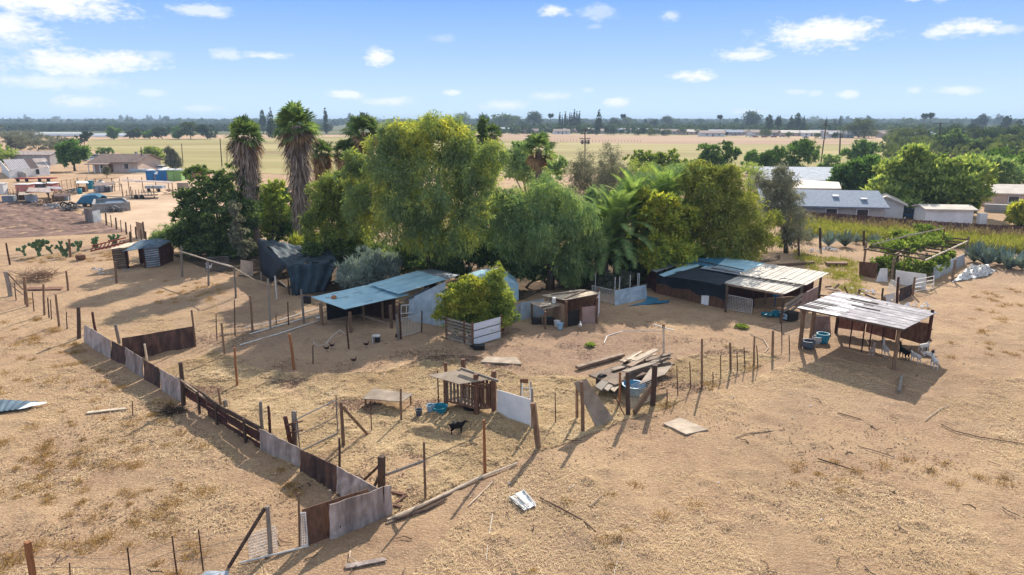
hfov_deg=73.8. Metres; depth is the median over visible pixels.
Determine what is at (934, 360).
goat
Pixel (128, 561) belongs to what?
steel stake
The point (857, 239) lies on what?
agave
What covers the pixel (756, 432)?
branch
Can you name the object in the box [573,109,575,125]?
cypress
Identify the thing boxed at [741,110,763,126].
tree
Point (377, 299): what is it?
blue roofed shed
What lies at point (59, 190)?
junk pile
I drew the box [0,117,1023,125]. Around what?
woods
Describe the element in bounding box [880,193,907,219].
gabled wing
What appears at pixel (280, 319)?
irrigation pipe
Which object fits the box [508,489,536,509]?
white tin sheet
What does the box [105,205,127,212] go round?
junk pile
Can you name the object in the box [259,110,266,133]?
tall tree
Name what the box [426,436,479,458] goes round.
fence rail
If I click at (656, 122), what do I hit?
tree
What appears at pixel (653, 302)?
blue tarp
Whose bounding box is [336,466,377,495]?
wall panel
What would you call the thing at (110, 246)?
red frame
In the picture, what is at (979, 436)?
branch
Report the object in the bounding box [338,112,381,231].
fan palm
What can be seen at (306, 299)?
black box
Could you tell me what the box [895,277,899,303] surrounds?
fence post
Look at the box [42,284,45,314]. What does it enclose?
fence post
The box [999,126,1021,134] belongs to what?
tree
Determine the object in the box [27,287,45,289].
flat board
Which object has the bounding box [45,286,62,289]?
flat board
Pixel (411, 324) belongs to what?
gate
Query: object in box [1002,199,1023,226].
leafy tree
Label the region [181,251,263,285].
pole rail
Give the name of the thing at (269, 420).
fence post
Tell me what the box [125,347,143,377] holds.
wall panel
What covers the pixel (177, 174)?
door
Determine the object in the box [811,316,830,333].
wall panel
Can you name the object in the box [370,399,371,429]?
steel stake
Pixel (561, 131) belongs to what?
estate house
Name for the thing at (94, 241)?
prickly pear
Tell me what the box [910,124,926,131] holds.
tree
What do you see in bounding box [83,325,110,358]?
wall panel
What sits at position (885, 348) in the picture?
goat
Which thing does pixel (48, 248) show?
prickly pear
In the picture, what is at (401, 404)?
fence post
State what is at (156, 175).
portable cabin
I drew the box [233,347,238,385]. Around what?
fence post
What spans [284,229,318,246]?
yucca clump
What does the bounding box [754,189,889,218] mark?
shingled house
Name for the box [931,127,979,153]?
leafy tree
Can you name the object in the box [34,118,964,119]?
woods
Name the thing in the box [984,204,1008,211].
garden wall
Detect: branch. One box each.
[539,497,595,531]
[735,429,784,437]
[817,458,856,470]
[858,446,892,456]
[941,424,1023,443]
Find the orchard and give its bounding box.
[0,121,333,130]
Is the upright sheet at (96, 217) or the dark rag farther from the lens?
the upright sheet at (96, 217)
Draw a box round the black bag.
[470,344,484,349]
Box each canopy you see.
[17,187,29,199]
[45,182,62,194]
[53,189,70,201]
[75,179,87,189]
[93,178,115,191]
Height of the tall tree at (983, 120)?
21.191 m
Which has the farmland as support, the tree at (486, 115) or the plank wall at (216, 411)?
the tree at (486, 115)
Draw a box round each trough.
[531,317,541,323]
[543,317,553,324]
[645,296,657,301]
[825,261,847,265]
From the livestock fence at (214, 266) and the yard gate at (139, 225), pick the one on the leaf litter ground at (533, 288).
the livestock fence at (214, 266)
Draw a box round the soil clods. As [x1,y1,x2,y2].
[0,321,1022,574]
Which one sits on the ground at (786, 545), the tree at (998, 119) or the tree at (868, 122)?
the tree at (868, 122)
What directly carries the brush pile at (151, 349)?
on the ground at (786, 545)
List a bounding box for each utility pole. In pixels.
[580,128,589,157]
[820,121,830,162]
[839,133,842,153]
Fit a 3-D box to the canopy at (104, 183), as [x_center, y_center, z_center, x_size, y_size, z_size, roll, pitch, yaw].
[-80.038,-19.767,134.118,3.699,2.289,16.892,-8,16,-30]
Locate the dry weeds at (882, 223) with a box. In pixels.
[785,210,1023,238]
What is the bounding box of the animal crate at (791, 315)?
[783,310,798,321]
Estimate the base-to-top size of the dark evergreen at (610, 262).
7.171 m
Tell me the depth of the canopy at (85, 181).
135.26 m
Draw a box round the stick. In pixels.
[468,480,494,505]
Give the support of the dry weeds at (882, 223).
on the ground at (786, 545)
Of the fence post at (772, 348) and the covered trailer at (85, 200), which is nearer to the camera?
the fence post at (772, 348)
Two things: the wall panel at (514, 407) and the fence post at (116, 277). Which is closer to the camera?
the wall panel at (514, 407)
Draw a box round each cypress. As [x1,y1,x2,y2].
[323,108,328,133]
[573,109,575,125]
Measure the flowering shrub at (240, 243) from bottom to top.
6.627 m
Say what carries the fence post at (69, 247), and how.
on the ground at (786, 545)
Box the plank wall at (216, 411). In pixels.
[175,375,260,447]
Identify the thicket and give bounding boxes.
[879,123,1023,158]
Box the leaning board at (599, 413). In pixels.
[574,379,612,425]
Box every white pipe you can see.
[239,545,308,563]
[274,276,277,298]
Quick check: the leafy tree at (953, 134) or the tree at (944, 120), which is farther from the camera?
the tree at (944, 120)
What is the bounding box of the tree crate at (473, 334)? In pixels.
[445,315,501,344]
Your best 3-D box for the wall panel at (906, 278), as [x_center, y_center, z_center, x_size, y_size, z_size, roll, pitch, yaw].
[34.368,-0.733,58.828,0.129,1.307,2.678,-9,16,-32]
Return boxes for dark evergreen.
[164,159,264,258]
[256,182,315,243]
[298,235,390,268]
[388,242,472,283]
[501,242,602,287]
[579,201,643,274]
[621,245,703,280]
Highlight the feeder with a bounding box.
[372,334,380,342]
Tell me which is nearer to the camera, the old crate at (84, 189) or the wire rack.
the wire rack
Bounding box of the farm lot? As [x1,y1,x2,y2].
[61,170,227,246]
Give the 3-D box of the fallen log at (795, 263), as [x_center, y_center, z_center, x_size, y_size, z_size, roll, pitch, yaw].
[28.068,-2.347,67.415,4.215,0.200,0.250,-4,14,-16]
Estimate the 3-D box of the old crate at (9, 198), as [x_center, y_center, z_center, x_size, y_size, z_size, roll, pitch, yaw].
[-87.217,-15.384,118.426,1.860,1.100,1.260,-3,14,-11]
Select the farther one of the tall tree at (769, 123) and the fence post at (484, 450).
the tall tree at (769, 123)
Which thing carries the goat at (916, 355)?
on the ground at (786, 545)
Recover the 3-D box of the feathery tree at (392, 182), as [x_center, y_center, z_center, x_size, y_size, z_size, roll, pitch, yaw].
[-7.149,-6.883,55.249,14.769,15.242,10.841,0,14,0]
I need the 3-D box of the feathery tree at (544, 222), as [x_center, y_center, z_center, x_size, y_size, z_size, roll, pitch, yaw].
[2.568,-4.597,56.052,10.550,10.460,8.306,0,14,0]
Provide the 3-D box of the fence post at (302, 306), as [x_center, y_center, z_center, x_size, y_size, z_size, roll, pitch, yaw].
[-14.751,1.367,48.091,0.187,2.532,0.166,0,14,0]
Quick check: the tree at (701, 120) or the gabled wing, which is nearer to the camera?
the gabled wing
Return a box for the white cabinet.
[976,213,987,223]
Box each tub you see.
[432,403,447,413]
[622,380,645,398]
[802,338,815,349]
[816,332,829,343]
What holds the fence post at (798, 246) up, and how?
on the ground at (786, 545)
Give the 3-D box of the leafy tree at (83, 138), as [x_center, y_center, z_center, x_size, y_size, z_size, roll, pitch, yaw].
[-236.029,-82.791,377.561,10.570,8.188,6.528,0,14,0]
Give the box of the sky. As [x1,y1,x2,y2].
[0,0,1023,118]
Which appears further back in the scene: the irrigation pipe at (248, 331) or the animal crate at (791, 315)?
the animal crate at (791, 315)
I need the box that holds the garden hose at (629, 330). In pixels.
[604,330,656,342]
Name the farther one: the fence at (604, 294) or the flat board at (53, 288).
the flat board at (53, 288)
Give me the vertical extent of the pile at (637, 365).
1.103 m
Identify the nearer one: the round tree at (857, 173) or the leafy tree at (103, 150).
the round tree at (857, 173)
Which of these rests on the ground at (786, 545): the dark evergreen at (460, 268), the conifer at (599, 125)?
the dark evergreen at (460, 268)
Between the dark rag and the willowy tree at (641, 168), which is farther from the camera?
the willowy tree at (641, 168)
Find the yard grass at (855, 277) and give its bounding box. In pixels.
[789,249,871,296]
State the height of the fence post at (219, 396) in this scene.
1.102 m
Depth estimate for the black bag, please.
42.62 m
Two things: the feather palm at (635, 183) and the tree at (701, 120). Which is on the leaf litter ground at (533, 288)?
the feather palm at (635, 183)
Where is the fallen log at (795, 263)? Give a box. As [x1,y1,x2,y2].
[777,261,814,265]
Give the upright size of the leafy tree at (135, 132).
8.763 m
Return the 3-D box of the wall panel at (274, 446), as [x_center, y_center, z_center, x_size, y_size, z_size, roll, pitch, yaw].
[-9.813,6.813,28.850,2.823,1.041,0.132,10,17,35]
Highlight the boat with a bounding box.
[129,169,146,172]
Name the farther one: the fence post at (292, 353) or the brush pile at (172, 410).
the fence post at (292, 353)
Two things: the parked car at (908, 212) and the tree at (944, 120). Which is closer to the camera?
the parked car at (908, 212)
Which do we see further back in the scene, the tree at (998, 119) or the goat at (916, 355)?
the tree at (998, 119)
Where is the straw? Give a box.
[0,301,1023,574]
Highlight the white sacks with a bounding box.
[91,267,108,274]
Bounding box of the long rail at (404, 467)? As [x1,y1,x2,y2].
[385,459,425,475]
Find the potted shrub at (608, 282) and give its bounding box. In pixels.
[597,269,634,291]
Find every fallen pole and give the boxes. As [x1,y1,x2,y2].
[385,491,452,524]
[387,462,516,520]
[388,498,446,520]
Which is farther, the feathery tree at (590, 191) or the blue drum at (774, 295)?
the feathery tree at (590, 191)
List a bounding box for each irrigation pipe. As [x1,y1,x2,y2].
[220,326,279,335]
[240,320,319,345]
[245,308,317,327]
[250,314,319,333]
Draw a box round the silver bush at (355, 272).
[331,244,405,289]
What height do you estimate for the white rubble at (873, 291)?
0.326 m
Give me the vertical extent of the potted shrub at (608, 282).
2.072 m
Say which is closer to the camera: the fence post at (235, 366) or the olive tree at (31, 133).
the fence post at (235, 366)
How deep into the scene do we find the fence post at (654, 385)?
34.05 m
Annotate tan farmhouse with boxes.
[84,152,163,172]
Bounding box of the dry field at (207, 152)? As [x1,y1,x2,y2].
[86,132,885,175]
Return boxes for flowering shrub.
[227,199,257,262]
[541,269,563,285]
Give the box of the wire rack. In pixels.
[886,280,896,294]
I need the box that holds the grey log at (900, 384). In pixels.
[897,375,902,392]
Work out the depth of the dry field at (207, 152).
322.00 m
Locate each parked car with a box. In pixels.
[156,165,168,169]
[903,208,914,218]
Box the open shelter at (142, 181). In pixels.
[121,174,173,198]
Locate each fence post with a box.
[3,271,12,295]
[5,243,10,264]
[23,276,28,306]
[24,540,36,574]
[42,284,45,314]
[54,294,60,325]
[65,271,68,290]
[68,239,71,256]
[76,307,80,338]
[91,312,96,330]
[114,261,117,283]
[114,324,120,343]
[144,344,147,360]
[179,362,185,405]
[180,246,182,276]
[191,310,196,346]
[207,261,209,285]
[217,387,221,405]
[220,323,225,353]
[223,399,227,406]
[233,266,236,298]
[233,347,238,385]
[249,295,253,332]
[259,401,263,429]
[265,505,272,554]
[267,279,271,329]
[267,406,271,433]
[288,334,294,369]
[297,492,300,546]
[300,289,304,322]
[338,438,340,466]
[339,401,344,445]
[378,455,385,487]
[395,314,399,339]
[399,303,401,338]
[400,388,401,420]
[421,311,422,331]
[423,442,426,497]
[483,419,486,473]
[530,402,540,448]
[531,388,533,427]
[575,388,578,417]
[580,381,584,431]
[618,372,620,402]
[625,371,629,415]
[650,364,657,406]
[701,338,702,386]
[729,342,731,370]
[753,336,754,365]
[771,330,773,355]
[798,238,799,255]
[819,227,821,247]
[862,230,864,245]
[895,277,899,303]
[912,277,915,295]
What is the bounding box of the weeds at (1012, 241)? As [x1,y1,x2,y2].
[776,217,1023,253]
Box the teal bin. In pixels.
[86,180,94,188]
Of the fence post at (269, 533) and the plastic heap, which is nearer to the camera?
the fence post at (269, 533)
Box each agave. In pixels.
[807,229,814,241]
[815,230,839,245]
[836,229,857,245]
[853,232,860,242]
[864,233,883,242]
[961,239,991,261]
[972,244,1004,263]
[995,244,1022,263]
[998,246,1023,267]
[1009,251,1023,268]
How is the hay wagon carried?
on the ground at (786, 545)
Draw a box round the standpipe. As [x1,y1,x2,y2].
[653,324,673,353]
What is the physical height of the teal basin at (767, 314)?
0.150 m
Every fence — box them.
[61,176,86,188]
[93,178,120,192]
[206,256,227,271]
[592,285,614,304]
[791,211,1023,234]
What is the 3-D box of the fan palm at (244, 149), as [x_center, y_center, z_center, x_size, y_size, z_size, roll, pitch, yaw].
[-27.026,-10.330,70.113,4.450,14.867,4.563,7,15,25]
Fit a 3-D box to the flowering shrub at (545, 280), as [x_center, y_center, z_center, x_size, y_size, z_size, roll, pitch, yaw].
[4.002,-1.193,58.598,3.474,2.534,2.341,0,14,0]
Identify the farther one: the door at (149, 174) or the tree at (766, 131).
the tree at (766, 131)
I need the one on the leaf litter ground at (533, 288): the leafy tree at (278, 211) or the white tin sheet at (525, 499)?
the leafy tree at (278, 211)
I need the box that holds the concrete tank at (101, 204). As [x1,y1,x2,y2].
[92,197,130,211]
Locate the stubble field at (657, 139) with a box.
[475,133,881,143]
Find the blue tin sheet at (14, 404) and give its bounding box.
[0,399,46,411]
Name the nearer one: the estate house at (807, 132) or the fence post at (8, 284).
the fence post at (8, 284)
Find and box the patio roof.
[793,180,841,189]
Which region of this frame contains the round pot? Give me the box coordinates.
[812,335,821,343]
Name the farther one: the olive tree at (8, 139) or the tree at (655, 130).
the tree at (655, 130)
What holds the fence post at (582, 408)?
on the ground at (786, 545)
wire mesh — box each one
[248,526,277,558]
[630,378,651,407]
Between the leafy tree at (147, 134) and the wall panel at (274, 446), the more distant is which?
the leafy tree at (147, 134)
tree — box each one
[0,127,23,137]
[0,134,32,149]
[0,144,18,163]
[10,129,44,139]
[12,134,60,150]
[40,135,69,143]
[53,137,92,170]
[74,131,93,143]
[94,147,114,153]
[105,126,122,138]
[123,127,144,138]
[139,145,165,159]
[140,129,154,138]
[152,127,173,138]
[162,145,184,167]
[170,126,185,138]
[177,121,199,138]
[195,124,219,138]
[258,178,294,249]
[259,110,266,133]
[297,168,377,262]
[331,109,513,288]
[430,273,496,336]
[453,112,470,122]
[474,112,489,122]
[477,261,521,328]
[478,190,504,268]
[482,166,606,290]
[489,112,517,126]
[498,140,568,191]
[510,115,521,123]
[524,110,542,126]
[563,142,636,199]
[570,184,604,261]
[607,117,621,123]
[608,154,666,190]
[609,128,616,134]
[618,117,632,123]
[622,147,694,179]
[623,185,706,273]
[649,119,659,126]
[649,128,660,135]
[660,116,671,122]
[662,129,671,135]
[672,157,785,274]
[673,161,701,196]
[676,127,686,133]
[688,127,701,132]
[695,139,742,166]
[696,118,705,122]
[739,161,763,190]
[740,148,776,168]
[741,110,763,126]
[750,162,816,252]
[759,129,772,135]
[761,137,822,166]
[765,114,773,128]
[773,115,781,127]
[793,112,801,126]
[809,116,821,120]
[817,154,841,166]
[825,153,881,189]
[839,139,881,160]
[840,121,868,137]
[851,117,879,137]
[860,129,877,137]
[860,142,1004,208]
[890,126,932,138]
[900,116,915,123]
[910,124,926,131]
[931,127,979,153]
[933,127,951,139]
[936,197,981,213]
[938,118,949,122]
[944,124,964,133]
[954,118,967,123]
[965,123,980,130]
[965,127,1002,139]
[965,139,1010,152]
[970,145,1023,175]
[971,118,979,125]
[977,113,988,127]
[977,153,1023,183]
[978,127,1006,141]
[992,114,1005,124]
[992,132,1023,141]
[998,125,1023,132]
[999,115,1011,128]
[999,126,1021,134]
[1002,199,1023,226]
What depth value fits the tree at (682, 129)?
618.55 m
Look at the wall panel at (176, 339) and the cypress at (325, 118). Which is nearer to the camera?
the wall panel at (176, 339)
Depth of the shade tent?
56.88 m
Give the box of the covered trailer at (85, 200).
[76,193,106,206]
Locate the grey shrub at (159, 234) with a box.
[147,220,191,254]
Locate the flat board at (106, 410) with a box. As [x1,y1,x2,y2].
[86,407,127,413]
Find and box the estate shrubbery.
[456,121,965,133]
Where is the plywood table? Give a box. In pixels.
[362,388,413,407]
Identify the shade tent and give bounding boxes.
[257,239,339,295]
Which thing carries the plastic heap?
on the ground at (786, 545)
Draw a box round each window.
[123,163,128,168]
[825,208,837,214]
[856,209,868,215]
[1007,196,1019,202]
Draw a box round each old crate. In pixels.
[1,195,17,201]
[16,194,24,199]
[51,194,63,200]
[77,187,87,191]
[104,186,112,191]
[177,182,189,188]
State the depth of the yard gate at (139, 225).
82.32 m
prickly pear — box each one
[15,245,26,255]
[27,239,49,256]
[45,245,53,253]
[54,240,75,256]
[74,240,82,251]
[91,236,98,247]
[107,234,120,244]
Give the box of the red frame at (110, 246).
[90,237,128,251]
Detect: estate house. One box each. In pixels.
[522,129,543,133]
[552,129,570,133]
[600,129,615,133]
[660,129,677,133]
[677,129,695,134]
[697,130,725,136]
[724,130,743,135]
[747,130,760,135]
[762,130,779,135]
[778,130,800,135]
[799,130,821,135]
[820,130,841,135]
[825,131,854,137]
[875,131,888,137]
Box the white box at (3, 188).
[0,183,8,193]
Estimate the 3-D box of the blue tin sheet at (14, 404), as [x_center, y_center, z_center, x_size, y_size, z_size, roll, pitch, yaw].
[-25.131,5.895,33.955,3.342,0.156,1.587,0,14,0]
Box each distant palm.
[716,115,722,129]
[920,113,929,126]
[928,112,934,127]
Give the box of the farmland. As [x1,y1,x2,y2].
[1,124,990,134]
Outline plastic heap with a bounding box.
[953,263,995,281]
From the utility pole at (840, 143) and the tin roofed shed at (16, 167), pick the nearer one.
the tin roofed shed at (16, 167)
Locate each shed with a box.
[0,158,50,177]
[24,187,51,203]
[110,238,173,268]
[312,269,458,332]
[911,204,977,226]
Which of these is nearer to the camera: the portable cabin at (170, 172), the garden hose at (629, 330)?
the garden hose at (629, 330)
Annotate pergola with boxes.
[863,227,969,281]
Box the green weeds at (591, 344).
[584,341,595,346]
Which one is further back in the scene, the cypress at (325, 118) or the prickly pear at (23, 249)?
the cypress at (325, 118)
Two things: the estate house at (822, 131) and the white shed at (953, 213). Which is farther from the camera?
the estate house at (822, 131)
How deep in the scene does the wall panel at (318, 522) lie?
23.34 m
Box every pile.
[5,263,69,282]
[31,200,52,205]
[41,197,53,201]
[42,202,66,208]
[55,189,74,193]
[58,203,78,210]
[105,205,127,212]
[135,337,165,355]
[151,399,192,416]
[589,348,674,391]
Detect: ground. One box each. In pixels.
[0,135,1023,574]
[173,245,779,299]
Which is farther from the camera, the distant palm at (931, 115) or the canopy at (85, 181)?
the distant palm at (931, 115)
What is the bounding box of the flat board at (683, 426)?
[663,418,707,434]
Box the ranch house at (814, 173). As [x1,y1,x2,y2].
[745,166,831,189]
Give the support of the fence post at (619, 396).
on the ground at (786, 545)
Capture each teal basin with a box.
[761,312,773,316]
[772,310,780,316]
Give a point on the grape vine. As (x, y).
(918, 241)
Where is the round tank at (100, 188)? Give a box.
[94,180,107,191]
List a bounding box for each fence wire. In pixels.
[8,281,75,331]
[9,236,129,258]
[70,523,266,574]
[657,336,797,398]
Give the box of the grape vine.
[866,223,956,274]
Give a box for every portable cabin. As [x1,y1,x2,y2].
[145,169,155,179]
[153,172,158,180]
[157,168,166,180]
[166,168,174,180]
[173,168,184,180]
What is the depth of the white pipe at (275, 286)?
54.41 m
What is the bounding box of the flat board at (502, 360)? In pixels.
[481,356,521,364]
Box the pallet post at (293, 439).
[283,410,302,445]
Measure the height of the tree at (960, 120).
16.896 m
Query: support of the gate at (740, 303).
on the ground at (786, 545)
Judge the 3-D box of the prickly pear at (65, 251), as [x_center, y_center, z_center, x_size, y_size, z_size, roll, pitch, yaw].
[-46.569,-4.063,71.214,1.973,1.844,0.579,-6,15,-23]
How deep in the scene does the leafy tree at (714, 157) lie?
161.75 m
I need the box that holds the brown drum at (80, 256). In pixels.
[75,254,85,259]
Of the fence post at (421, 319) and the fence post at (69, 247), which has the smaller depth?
the fence post at (421, 319)
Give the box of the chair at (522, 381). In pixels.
[520,379,530,398]
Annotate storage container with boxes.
[12,183,35,192]
[34,182,44,187]
[43,182,59,190]
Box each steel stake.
[47,297,49,317]
[127,547,130,574]
[171,536,177,574]
[198,529,203,570]
[234,300,235,335]
[287,302,288,324]
[345,320,349,348]
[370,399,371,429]
[555,393,555,422]
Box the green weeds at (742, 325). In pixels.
[734,323,749,328]
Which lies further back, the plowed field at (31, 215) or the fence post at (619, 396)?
the plowed field at (31, 215)
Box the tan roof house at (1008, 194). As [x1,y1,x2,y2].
[980,184,1023,205]
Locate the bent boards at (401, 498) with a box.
[391,491,406,507]
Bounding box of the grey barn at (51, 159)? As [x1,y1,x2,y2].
[10,151,59,164]
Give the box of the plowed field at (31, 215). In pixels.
[0,201,124,237]
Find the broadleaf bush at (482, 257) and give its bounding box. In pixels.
[439,236,507,283]
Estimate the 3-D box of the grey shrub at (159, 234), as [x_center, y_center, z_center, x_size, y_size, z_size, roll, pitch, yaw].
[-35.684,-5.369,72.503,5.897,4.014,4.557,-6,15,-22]
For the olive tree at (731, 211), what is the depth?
58.58 m
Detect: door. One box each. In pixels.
[146,172,152,179]
[159,172,165,179]
[168,172,173,179]
[175,172,180,179]
[568,309,579,325]
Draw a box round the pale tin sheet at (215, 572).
[202,571,228,574]
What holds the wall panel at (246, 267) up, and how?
on the ground at (786, 545)
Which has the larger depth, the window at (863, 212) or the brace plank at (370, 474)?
the window at (863, 212)
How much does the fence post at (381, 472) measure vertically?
1.454 m
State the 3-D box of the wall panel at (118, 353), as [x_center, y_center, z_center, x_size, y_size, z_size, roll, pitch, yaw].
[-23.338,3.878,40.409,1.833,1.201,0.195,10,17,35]
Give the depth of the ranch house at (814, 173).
136.26 m
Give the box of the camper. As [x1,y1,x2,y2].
[467,268,518,299]
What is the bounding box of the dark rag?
[463,406,473,410]
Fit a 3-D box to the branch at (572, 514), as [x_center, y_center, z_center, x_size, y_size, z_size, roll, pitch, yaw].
[2.046,8.232,24.933,0.194,0.064,2.861,-12,18,-39]
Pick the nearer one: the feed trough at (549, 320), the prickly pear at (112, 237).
the feed trough at (549, 320)
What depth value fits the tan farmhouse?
184.11 m
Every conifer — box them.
[266,107,276,137]
[475,115,500,205]
[593,109,604,132]
[785,115,794,129]
[799,116,807,129]
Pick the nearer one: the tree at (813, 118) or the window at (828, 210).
the window at (828, 210)
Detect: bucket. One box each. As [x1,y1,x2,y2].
[415,407,422,416]
[426,402,434,411]
[557,322,563,329]
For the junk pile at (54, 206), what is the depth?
109.82 m
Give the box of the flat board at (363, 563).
[345,557,386,568]
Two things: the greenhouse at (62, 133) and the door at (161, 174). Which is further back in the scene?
the greenhouse at (62, 133)
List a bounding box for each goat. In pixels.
[448,420,467,433]
[869,340,876,357]
[881,338,888,356]
[899,340,909,360]
[908,347,922,363]
[918,338,931,351]
[920,351,936,356]
[930,349,938,369]
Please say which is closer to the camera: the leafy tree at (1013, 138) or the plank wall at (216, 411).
the plank wall at (216, 411)
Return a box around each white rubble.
[808,246,840,251]
[849,287,929,306]
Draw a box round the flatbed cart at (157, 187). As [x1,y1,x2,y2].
[145,185,165,191]
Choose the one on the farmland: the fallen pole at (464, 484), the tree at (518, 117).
the tree at (518, 117)
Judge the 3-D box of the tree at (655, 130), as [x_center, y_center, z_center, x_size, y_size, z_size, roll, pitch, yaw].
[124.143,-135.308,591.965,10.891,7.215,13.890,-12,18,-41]
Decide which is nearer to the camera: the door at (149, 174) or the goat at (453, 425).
the goat at (453, 425)
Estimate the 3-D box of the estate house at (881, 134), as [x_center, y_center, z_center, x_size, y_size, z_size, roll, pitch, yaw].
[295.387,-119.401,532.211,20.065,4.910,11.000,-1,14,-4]
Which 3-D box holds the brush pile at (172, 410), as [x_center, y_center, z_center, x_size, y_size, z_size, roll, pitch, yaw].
[-16.600,5.846,33.461,1.970,0.644,1.370,0,14,0]
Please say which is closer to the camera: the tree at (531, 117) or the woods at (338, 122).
the tree at (531, 117)
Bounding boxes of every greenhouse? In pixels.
[36,132,94,135]
[91,134,124,136]
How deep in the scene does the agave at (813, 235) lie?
79.72 m
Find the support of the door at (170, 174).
in the portable cabin at (170, 172)
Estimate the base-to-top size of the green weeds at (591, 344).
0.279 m
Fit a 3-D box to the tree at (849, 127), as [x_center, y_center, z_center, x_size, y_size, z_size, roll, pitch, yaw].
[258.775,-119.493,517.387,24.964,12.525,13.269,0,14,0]
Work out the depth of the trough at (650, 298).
54.64 m
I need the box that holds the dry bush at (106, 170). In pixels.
[102,166,110,176]
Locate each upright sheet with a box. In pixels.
[84,208,93,222]
[91,210,101,222]
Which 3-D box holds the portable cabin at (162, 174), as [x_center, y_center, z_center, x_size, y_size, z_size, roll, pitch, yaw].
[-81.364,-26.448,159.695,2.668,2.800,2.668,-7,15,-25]
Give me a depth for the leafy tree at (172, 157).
197.21 m
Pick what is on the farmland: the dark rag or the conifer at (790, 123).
the conifer at (790, 123)
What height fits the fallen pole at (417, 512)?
0.119 m
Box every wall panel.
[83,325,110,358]
[111,340,124,364]
[122,326,194,360]
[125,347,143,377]
[143,359,160,387]
[160,369,180,401]
[240,260,252,275]
[259,429,300,467]
[300,450,338,491]
[302,489,368,544]
[329,485,392,539]
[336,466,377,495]
[497,390,530,425]
[509,303,519,321]
[520,299,543,319]
[615,285,646,304]
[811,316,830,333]
[859,261,877,277]
[876,268,887,281]
[884,293,894,302]
[895,270,925,288]
[899,284,912,300]
[933,254,964,279]
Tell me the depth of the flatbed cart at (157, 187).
134.81 m
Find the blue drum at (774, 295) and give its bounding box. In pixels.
[771,290,779,305]
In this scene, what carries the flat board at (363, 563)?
on the ground at (786, 545)
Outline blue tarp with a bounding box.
[630,300,669,305]
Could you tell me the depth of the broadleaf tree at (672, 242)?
57.26 m
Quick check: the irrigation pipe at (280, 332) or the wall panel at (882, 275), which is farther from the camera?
the wall panel at (882, 275)
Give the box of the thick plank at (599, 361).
[575,353,624,368]
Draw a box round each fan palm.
[220,114,269,256]
[269,100,323,236]
[309,139,334,226]
[328,139,353,170]
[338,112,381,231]
[485,122,502,198]
[521,131,559,183]
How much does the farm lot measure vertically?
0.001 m
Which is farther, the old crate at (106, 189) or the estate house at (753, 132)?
the estate house at (753, 132)
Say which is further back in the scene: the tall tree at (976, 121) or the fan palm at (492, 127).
the tall tree at (976, 121)
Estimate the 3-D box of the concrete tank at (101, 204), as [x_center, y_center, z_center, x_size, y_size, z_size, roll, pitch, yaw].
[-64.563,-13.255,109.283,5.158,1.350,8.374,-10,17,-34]
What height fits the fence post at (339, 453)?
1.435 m
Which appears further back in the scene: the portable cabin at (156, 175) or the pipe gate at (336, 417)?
the portable cabin at (156, 175)
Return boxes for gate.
[136,222,144,238]
[296,400,338,449]
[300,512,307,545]
[401,314,420,335]
[728,295,752,312]
[914,276,933,291]
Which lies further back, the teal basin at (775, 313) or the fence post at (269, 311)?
the teal basin at (775, 313)
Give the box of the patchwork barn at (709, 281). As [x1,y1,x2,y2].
[647,257,827,322]
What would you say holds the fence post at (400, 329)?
on the ground at (786, 545)
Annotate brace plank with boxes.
[7,272,23,294]
[227,507,265,567]
[342,407,368,434]
[363,466,377,486]
[632,383,651,414]
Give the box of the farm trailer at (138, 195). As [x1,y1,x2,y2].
[126,190,157,198]
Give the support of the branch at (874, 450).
on the ground at (786, 545)
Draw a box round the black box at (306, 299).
[303,296,310,303]
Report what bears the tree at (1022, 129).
on the ground at (786, 545)
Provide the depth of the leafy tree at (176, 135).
489.07 m
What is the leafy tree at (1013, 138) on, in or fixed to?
on the ground at (786, 545)
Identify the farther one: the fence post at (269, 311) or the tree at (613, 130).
the tree at (613, 130)
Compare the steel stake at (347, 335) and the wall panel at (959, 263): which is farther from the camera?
the wall panel at (959, 263)
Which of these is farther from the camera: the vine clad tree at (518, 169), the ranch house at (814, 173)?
the ranch house at (814, 173)
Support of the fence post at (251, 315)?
on the ground at (786, 545)
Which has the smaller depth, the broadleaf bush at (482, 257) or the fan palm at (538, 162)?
the broadleaf bush at (482, 257)
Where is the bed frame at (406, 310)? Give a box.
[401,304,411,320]
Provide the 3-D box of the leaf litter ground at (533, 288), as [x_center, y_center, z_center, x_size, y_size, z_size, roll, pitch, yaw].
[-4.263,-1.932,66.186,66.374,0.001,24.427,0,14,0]
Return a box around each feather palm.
[574,215,642,280]
[578,179,658,274]
[599,167,666,278]
[633,161,694,205]
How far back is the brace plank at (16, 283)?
55.60 m
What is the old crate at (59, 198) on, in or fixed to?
on the ground at (786, 545)
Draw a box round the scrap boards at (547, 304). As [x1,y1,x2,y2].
[539,303,551,306]
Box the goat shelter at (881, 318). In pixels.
[797,292,936,369]
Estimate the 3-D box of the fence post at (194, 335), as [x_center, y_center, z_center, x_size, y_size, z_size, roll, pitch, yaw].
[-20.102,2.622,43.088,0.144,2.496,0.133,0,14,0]
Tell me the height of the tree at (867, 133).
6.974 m
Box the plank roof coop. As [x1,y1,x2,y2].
[530,288,600,328]
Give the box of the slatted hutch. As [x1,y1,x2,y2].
[428,358,498,414]
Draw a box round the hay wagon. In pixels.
[15,177,56,181]
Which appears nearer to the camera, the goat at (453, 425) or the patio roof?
the goat at (453, 425)
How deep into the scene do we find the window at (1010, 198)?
109.40 m

